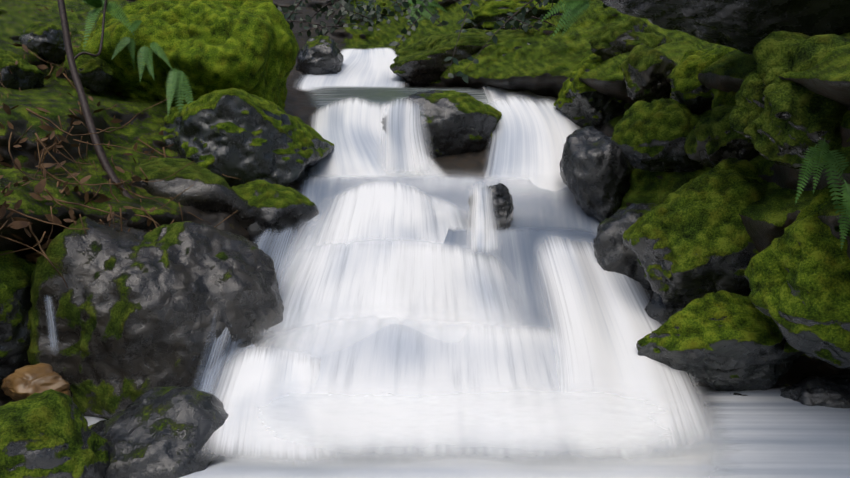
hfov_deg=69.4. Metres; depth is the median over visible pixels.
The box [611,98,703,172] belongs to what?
mossy rock
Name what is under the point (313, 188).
water
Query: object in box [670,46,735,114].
mossy rock
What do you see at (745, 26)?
overhang wall
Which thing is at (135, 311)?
wet boulder
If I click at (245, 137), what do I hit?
wet boulder
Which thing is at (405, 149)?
water over rock
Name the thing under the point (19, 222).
twigs
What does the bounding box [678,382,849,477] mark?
water pool
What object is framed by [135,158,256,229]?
rock
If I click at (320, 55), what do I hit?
channel rock
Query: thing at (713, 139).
mossy rock
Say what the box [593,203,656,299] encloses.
stream rock
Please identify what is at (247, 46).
moss top boulder
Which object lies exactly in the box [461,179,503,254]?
water over rock
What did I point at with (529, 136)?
water
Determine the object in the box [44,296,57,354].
water trickle
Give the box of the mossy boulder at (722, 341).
[636,290,804,392]
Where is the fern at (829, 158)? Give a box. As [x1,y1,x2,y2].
[795,138,848,235]
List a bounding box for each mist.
[213,301,553,367]
[320,165,577,237]
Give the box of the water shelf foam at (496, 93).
[481,86,557,104]
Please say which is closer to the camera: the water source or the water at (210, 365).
the water at (210, 365)
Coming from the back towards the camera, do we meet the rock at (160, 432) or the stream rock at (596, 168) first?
the stream rock at (596, 168)
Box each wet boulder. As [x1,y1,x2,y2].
[27,216,283,418]
[159,88,333,186]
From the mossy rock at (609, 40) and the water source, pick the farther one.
the water source
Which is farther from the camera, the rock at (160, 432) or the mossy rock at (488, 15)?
the mossy rock at (488, 15)
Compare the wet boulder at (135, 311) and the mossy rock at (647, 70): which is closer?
the wet boulder at (135, 311)
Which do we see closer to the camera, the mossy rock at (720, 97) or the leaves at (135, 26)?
the mossy rock at (720, 97)
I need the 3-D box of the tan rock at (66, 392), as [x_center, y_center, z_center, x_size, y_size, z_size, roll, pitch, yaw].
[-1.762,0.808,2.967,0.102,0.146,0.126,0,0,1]
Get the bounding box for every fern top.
[83,0,134,49]
[406,0,446,23]
[541,0,589,38]
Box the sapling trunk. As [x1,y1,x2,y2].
[57,0,133,198]
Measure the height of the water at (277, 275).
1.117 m
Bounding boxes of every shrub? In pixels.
[277,0,483,50]
[444,0,607,82]
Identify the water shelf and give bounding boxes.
[304,86,491,110]
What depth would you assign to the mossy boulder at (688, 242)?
3.57 m
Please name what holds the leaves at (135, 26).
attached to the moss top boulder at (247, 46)
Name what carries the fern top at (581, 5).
on the terrain ground
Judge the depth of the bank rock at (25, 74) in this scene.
5.16 m
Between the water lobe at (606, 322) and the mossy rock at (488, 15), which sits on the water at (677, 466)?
the water lobe at (606, 322)
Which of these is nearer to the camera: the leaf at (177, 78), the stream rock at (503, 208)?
the stream rock at (503, 208)
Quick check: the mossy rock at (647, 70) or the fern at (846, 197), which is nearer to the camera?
the fern at (846, 197)
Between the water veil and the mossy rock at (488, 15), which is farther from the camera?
the mossy rock at (488, 15)
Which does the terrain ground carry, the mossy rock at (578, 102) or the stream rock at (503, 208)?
the mossy rock at (578, 102)
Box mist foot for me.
[206,377,727,472]
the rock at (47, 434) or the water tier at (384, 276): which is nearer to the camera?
the rock at (47, 434)
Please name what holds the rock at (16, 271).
on the terrain ground
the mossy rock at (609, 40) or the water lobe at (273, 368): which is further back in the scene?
the mossy rock at (609, 40)
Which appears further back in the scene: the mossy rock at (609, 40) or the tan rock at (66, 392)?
the mossy rock at (609, 40)
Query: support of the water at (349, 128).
on the terrain ground
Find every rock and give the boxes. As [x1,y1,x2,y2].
[0,49,44,89]
[0,250,35,381]
[0,389,109,477]
[1,363,69,399]
[19,21,65,62]
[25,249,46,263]
[60,390,70,396]
[63,47,114,92]
[88,386,228,477]
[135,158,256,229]
[231,180,318,256]
[296,35,343,74]
[370,96,441,177]
[381,90,501,157]
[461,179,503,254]
[468,183,513,230]
[559,126,633,222]
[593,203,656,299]
[644,292,701,382]
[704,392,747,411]
[780,375,849,407]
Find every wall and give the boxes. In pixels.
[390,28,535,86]
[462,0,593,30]
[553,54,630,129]
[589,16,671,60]
[602,0,849,54]
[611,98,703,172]
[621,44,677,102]
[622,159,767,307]
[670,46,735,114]
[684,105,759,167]
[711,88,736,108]
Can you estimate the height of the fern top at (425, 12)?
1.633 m
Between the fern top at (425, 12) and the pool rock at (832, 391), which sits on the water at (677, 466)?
the pool rock at (832, 391)
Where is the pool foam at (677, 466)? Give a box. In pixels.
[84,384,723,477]
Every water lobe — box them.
[200,341,373,465]
[531,231,721,465]
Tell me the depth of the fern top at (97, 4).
5.24 m
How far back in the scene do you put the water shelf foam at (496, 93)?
7.04 m
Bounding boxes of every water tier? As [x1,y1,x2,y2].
[197,311,721,472]
[231,235,541,357]
[276,178,470,277]
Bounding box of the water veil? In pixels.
[214,218,718,464]
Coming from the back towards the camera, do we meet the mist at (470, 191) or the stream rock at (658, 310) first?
the mist at (470, 191)
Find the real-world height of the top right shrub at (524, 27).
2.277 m
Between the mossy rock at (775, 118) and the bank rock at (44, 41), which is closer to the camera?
the mossy rock at (775, 118)
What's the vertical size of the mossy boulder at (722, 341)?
0.596 m
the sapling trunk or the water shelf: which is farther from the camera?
the water shelf
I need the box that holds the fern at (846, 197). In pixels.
[839,179,849,248]
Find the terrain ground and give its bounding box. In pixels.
[0,0,849,405]
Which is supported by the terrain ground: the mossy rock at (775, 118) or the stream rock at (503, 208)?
the mossy rock at (775, 118)
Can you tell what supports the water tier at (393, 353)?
on the water at (677, 466)
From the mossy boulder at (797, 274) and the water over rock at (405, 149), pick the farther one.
the water over rock at (405, 149)
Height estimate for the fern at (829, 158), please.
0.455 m
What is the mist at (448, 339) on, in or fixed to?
on the terrain ground
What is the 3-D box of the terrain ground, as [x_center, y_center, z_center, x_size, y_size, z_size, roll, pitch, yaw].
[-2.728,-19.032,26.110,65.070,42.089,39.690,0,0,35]
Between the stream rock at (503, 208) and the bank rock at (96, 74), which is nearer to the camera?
the stream rock at (503, 208)
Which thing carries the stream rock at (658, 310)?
on the terrain ground
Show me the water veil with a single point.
(516, 253)
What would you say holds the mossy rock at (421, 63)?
on the terrain ground
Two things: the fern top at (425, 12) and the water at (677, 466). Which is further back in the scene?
the fern top at (425, 12)
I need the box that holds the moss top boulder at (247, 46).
[79,0,298,110]
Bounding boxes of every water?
[193,319,249,394]
[195,226,300,396]
[294,172,599,233]
[305,97,447,177]
[473,93,580,190]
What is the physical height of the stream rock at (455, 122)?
0.998 m
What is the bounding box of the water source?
[294,47,407,90]
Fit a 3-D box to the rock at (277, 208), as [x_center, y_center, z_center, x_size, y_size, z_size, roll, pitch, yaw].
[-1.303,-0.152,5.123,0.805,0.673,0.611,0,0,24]
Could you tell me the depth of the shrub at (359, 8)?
10.24 m
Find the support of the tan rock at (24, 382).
on the terrain ground
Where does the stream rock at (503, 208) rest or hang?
on the water tier at (378, 211)
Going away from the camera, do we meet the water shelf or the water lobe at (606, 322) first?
the water lobe at (606, 322)
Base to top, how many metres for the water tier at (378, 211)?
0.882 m

